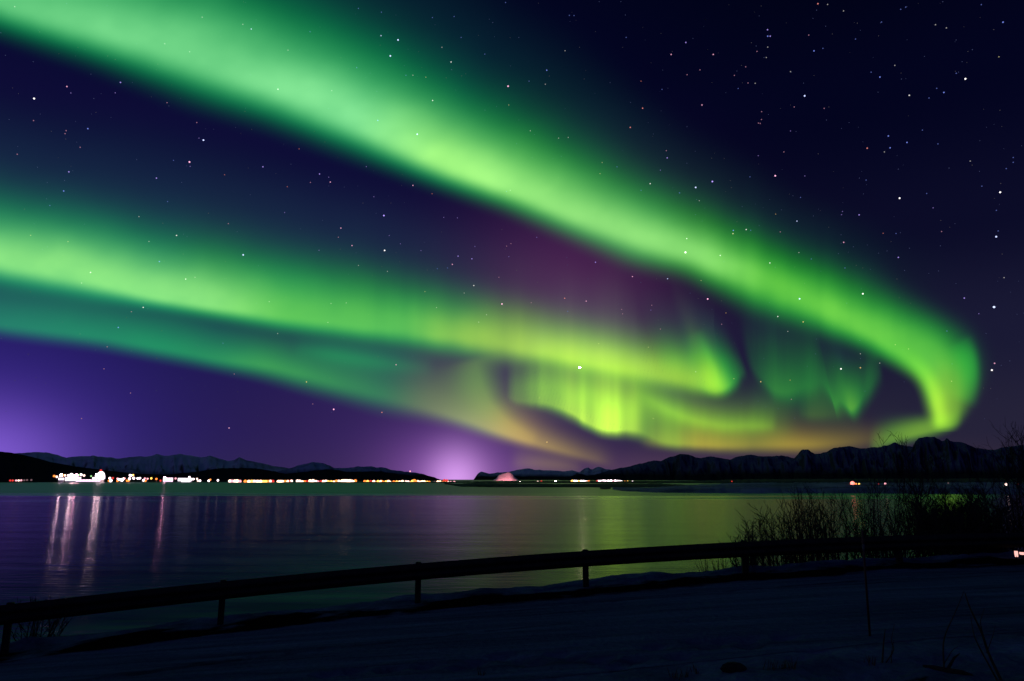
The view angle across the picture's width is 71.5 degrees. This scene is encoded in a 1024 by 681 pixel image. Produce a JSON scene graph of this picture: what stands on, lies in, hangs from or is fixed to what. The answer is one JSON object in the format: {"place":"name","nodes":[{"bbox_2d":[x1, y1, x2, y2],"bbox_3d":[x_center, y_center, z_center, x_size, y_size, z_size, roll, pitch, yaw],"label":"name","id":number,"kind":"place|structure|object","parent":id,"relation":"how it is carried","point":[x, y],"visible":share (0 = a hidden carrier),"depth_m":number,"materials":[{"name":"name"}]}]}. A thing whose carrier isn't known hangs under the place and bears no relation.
{"place":"outdoors","nodes":[
{"label":"outdoors","id":0,"kind":"place"},
{"bbox_2d":[0,452,262,481],"bbox_3d":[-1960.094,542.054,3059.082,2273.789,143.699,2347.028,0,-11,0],"label":"hill","id":1,"kind":"structure","parent":0,"point":[14,466],"depth_m":2730.62,"materials":[{"name":"black"}]},
{"bbox_2d":[15,452,287,474],"bbox_3d":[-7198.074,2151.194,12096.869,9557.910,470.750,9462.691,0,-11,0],"label":"mountains","id":2,"kind":"structure","parent":0,"point":[170,464],"depth_m":11393.58,"materials":[{"name":"stone"}]},
{"bbox_2d":[156,468,438,480],"bbox_3d":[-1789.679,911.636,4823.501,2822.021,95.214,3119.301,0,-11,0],"label":"hill","id":3,"kind":"structure","parent":0,"point":[263,474],"depth_m":4406.89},
{"bbox_2d":[278,462,439,479],"bbox_3d":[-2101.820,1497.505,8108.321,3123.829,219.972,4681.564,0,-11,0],"label":"mountains","id":4,"kind":"structure","parent":0,"point":[311,466],"depth_m":7737.55,"materials":[{"name":"stone"}]},
{"bbox_2d":[492,472,518,480],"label":"hill","id":5,"kind":"structure","parent":0,"point":[508,476],"depth_m":5780.30,"materials":[{"name":"pink"}]},
{"bbox_2d":[0,480,1023,643],"bbox_3d":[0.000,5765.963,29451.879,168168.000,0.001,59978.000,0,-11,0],"label":"water","id":6,"kind":"structure","parent":0,"point":[58,540],"depth_m":125.40,"materials":[{"name":"purple liquid"}]},
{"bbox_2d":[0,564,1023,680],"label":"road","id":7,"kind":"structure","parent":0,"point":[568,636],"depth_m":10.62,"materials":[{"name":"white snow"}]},
{"bbox_2d":[861,529,870,635],"bbox_3d":[4.755,3.262,9.553,0.054,1.401,0.032,0,-11,0],"label":"snow pole","id":8,"kind":"object","parent":7,"relation":"on","point":[866,587],"visible":0.89,"depth_m":9.54,"materials":[{"name":"black paint"}]},
{"bbox_2d":[0,551,1023,680],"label":"ground","id":9,"kind":"structure","parent":0,"point":[910,659],"depth_m":12.49,"materials":[{"name":"white snow"}]},
{"bbox_2d":[11,595,72,640],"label":"bare shrub","id":10,"kind":"object","parent":9,"relation":"on","point":[49,629],"visible":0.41,"depth_m":13.10,"materials":[{"name":"black plant"}]},
{"bbox_2d":[0,533,1023,653],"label":"guardrail","id":11,"kind":"object","parent":9,"relation":"on","point":[221,591],"visible":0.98,"depth_m":14.58,"materials":[{"name":"metal"}]},
{"bbox_2d":[695,560,707,572],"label":"reed tuft","id":12,"kind":"object","parent":9,"relation":"on","point":[706,565],"visible":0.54,"depth_m":16.30,"materials":[{"name":"black plant"}]},
{"bbox_2d":[712,558,727,569],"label":"reed tuft","id":13,"kind":"object","parent":9,"relation":"on","point":[717,565],"visible":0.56,"depth_m":16.36,"materials":[{"name":"black plant"}]},
{"bbox_2d":[720,558,733,568],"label":"reed tuft","id":14,"kind":"object","parent":9,"relation":"on","point":[725,563],"visible":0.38,"depth_m":16.51,"materials":[{"name":"plant"}]},
{"bbox_2d":[720,662,746,672],"bbox_3d":[2.556,3.785,8.164,0.314,0.173,0.205,-4,-12,22],"label":"rock","id":15,"kind":"object","parent":9,"relation":"on","point":[730,667],"visible":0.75,"depth_m":8.11,"materials":[{"name":"grey stone"}]},
{"bbox_2d":[719,534,761,566],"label":"bare shrub","id":16,"kind":"object","parent":9,"relation":"on","point":[756,562],"visible":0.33,"depth_m":16.21,"materials":[{"name":"black plant"}]},
{"bbox_2d":[727,519,778,565],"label":"bare shrub","id":17,"kind":"object","parent":9,"relation":"on","point":[762,560],"visible":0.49,"depth_m":17.23,"materials":[{"name":"black plant"}]},
{"bbox_2d":[736,507,826,565],"bbox_3d":[6.628,5.059,17.673,2.040,1.939,1.735,6,-12,-27],"label":"bare shrub","id":18,"kind":"object","parent":9,"relation":"on","point":[790,558],"visible":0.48,"depth_m":17.57,"materials":[{"name":"black plant"}]},
{"bbox_2d":[752,482,859,562],"bbox_3d":[7.183,4.700,17.513,2.030,2.466,2.102,6,-12,-27],"label":"bare shrub","id":19,"kind":"object","parent":9,"relation":"on","point":[810,557],"visible":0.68,"depth_m":17.50,"materials":[{"name":"black plant"}]},
{"bbox_2d":[797,486,883,559],"bbox_3d":[8.248,4.933,18.127,1.685,2.422,1.962,8,-14,-35],"label":"bare shrub","id":20,"kind":"object","parent":9,"relation":"on","point":[823,512],"visible":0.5,"depth_m":18.14,"materials":[{"name":"black plant"}]},
{"bbox_2d":[825,474,920,557],"bbox_3d":[9.358,4.911,18.621,2.467,2.826,2.086,0,-11,0],"label":"bare shrub","id":21,"kind":"object","parent":9,"relation":"on","point":[873,512],"visible":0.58,"depth_m":18.51,"materials":[{"name":"black plant"}]},
{"bbox_2d":[881,624,894,662],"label":"dry weed","id":22,"kind":"object","parent":9,"relation":"on","point":[883,648],"visible":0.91,"depth_m":8.14,"materials":[{"name":"black plant"}]},
{"bbox_2d":[844,515,932,558],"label":"bare shrub","id":23,"kind":"object","parent":9,"relation":"on","point":[881,555],"visible":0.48,"depth_m":17.22,"materials":[{"name":"black plant"}]},
{"bbox_2d":[857,430,955,557],"bbox_3d":[10.485,4.339,18.840,1.947,3.862,2.370,10,-15,-41],"label":"bare shrub","id":24,"kind":"object","parent":9,"relation":"on","point":[917,509],"visible":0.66,"depth_m":18.61,"materials":[{"name":"black plant"}]},
{"bbox_2d":[891,482,988,557],"bbox_3d":[11.829,5.226,19.472,2.297,2.848,2.533,-8,-14,35],"label":"bare shrub","id":25,"kind":"object","parent":9,"relation":"on","point":[932,553],"visible":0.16,"depth_m":19.66,"materials":[{"name":"black plant"}]},
{"bbox_2d":[902,504,991,555],"bbox_3d":[10.727,4.797,17.526,1.976,1.560,1.237,-6,-13,28],"label":"bare shrub","id":26,"kind":"object","parent":9,"relation":"on","point":[946,530],"visible":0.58,"depth_m":17.36,"materials":[{"name":"black plant"}]},
{"bbox_2d":[923,653,972,675],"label":"fallen branch","id":27,"kind":"object","parent":9,"relation":"on","point":[948,669],"visible":1,"depth_m":7.72,"materials":[{"name":"black wood"}]},
{"bbox_2d":[942,591,963,666],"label":"dry weed","id":28,"kind":"object","parent":9,"relation":"on","point":[944,661],"visible":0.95,"depth_m":7.86,"materials":[{"name":"black plant"}]},
{"bbox_2d":[907,483,1023,555],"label":"bare shrub","id":29,"kind":"object","parent":9,"relation":"on","point":[963,507],"visible":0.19,"depth_m":18.96,"materials":[{"name":"black plant"}]},
{"bbox_2d":[933,499,1005,552],"bbox_3d":[11.692,4.903,17.951,1.988,1.822,1.512,0,-11,0],"label":"bare shrub","id":30,"kind":"object","parent":9,"relation":"on","point":[993,526],"visible":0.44,"depth_m":17.98,"materials":[{"name":"black plant"}]},
{"bbox_2d":[940,477,1023,552],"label":"bare shrub","id":31,"kind":"object","parent":9,"relation":"on","point":[984,494],"visible":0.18,"depth_m":20.14,"materials":[{"name":"black plant"}]},
{"bbox_2d":[965,593,1002,680],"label":"dry weed","id":32,"kind":"object","parent":9,"relation":"on","point":[989,654],"visible":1,"depth_m":7.33,"materials":[{"name":"black plant"}]},
{"bbox_2d":[948,421,1023,550],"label":"bare tree","id":33,"kind":"object","parent":9,"relation":"on","point":[1018,483],"visible":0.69,"depth_m":21.72,"materials":[{"name":"black plant"}]},
{"bbox_2d":[1018,550,1023,558],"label":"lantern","id":34,"kind":"object","parent":9,"relation":"on","point":[1021,552],"visible":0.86,"depth_m":16.24,"materials":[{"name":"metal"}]},
{"bbox_2d":[0,0,1023,479],"label":"sky","id":35,"kind":"structure","parent":0,"point":[244,392],"materials":[{"name":"green"}]},
{"bbox_2d":[0,1,1001,418],"bbox_3d":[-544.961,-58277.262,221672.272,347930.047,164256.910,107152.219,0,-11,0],"label":"faint stars","id":36,"kind":"object","parent":35,"relation":"in","point":[516,143],"visible":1,"depth_m":233144.36,"materials":[{"name":"white"}]},
{"bbox_2d":[474,467,609,479],"bbox_3d":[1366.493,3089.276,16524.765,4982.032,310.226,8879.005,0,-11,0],"label":"mountains","id":37,"kind":"structure","parent":0,"point":[526,474],"depth_m":14895.66,"materials":[{"name":"black stone"}]},
{"bbox_2d":[444,483,682,486],"bbox_3d":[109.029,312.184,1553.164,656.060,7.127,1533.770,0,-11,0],"label":"shore","id":38,"kind":"structure","parent":0,"point":[557,485],"depth_m":886.57,"materials":[{"name":"black"}]},
{"bbox_2d":[105,478,1023,482],"bbox_3d":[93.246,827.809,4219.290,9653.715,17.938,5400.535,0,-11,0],"label":"shore","id":39,"kind":"structure","parent":0,"point":[818,480],"depth_m":1927.74,"materials":[{"name":"black"}]},
{"bbox_2d":[58,477,64,481],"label":"quay shed","id":40,"kind":"structure","parent":39,"relation":"on","point":[60,479],"depth_m":2000.04,"materials":[{"name":"concrete"}]},
{"bbox_2d":[65,477,80,481],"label":"quay shed","id":41,"kind":"structure","parent":39,"relation":"on","point":[70,479],"depth_m":2013.29,"materials":[{"name":"concrete"}]},
{"bbox_2d":[76,479,100,481],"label":"quay shed","id":42,"kind":"structure","parent":39,"relation":"on","point":[87,480],"depth_m":2015.73,"materials":[{"name":"concrete"}]},
{"bbox_2d":[92,477,103,481],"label":"quay shed","id":43,"kind":"structure","parent":39,"relation":"on","point":[102,479],"depth_m":2065.30,"materials":[{"name":"concrete"}]},
{"bbox_2d":[98,471,104,481],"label":"curved hall","id":44,"kind":"structure","parent":39,"relation":"on","point":[102,473],"depth_m":2086.96,"materials":[{"name":"concrete"}]},
{"bbox_2d":[98,471,104,478],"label":"window","id":45,"kind":"structure","parent":44,"relation":"in","point":[103,475],"depth_m":2086.56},
{"bbox_2d":[163,477,172,481],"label":"lit shed","id":46,"kind":"structure","parent":39,"relation":"on","point":[168,479],"depth_m":2128.19,"materials":[{"name":"concrete"}]},
{"bbox_2d":[178,478,191,481],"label":"lit shed","id":47,"kind":"structure","parent":39,"relation":"on","point":[180,479],"depth_m":2173.44,"materials":[{"name":"concrete"}]},
{"bbox_2d":[667,667,681,679],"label":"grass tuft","id":48,"kind":"object","parent":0,"point":[675,673],"visible":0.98,"depth_m":8.12,"materials":[{"name":"brown plant"}]},
{"bbox_2d":[763,659,778,670],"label":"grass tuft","id":49,"kind":"object","parent":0,"point":[773,668],"visible":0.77,"depth_m":8.12,"materials":[{"name":"brown plant"}]},
{"bbox_2d":[779,660,788,669],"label":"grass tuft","id":50,"kind":"object","parent":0,"point":[784,665],"visible":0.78,"depth_m":8.11,"materials":[{"name":"brown plant"}]},
{"bbox_2d":[786,657,797,669],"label":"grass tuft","id":51,"kind":"object","parent":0,"point":[792,664],"visible":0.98,"depth_m":8.05,"materials":[{"name":"brown plant"}]},
{"bbox_2d":[563,437,1023,479],"bbox_3d":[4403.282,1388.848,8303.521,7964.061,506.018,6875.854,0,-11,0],"label":"mountains","id":52,"kind":"structure","parent":0,"point":[848,462],"depth_m":7410.83,"materials":[{"name":"black stone"}]},
{"bbox_2d":[612,482,1023,493],"bbox_3d":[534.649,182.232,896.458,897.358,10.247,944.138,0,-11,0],"label":"shore","id":53,"kind":"structure","parent":0,"point":[826,487],"depth_m":506.34,"materials":[{"name":"black"}]},
{"bbox_2d":[864,654,875,665],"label":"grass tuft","id":54,"kind":"object","parent":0,"point":[869,658],"visible":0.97,"depth_m":8.09,"materials":[{"name":"brown plant"}]}
]}

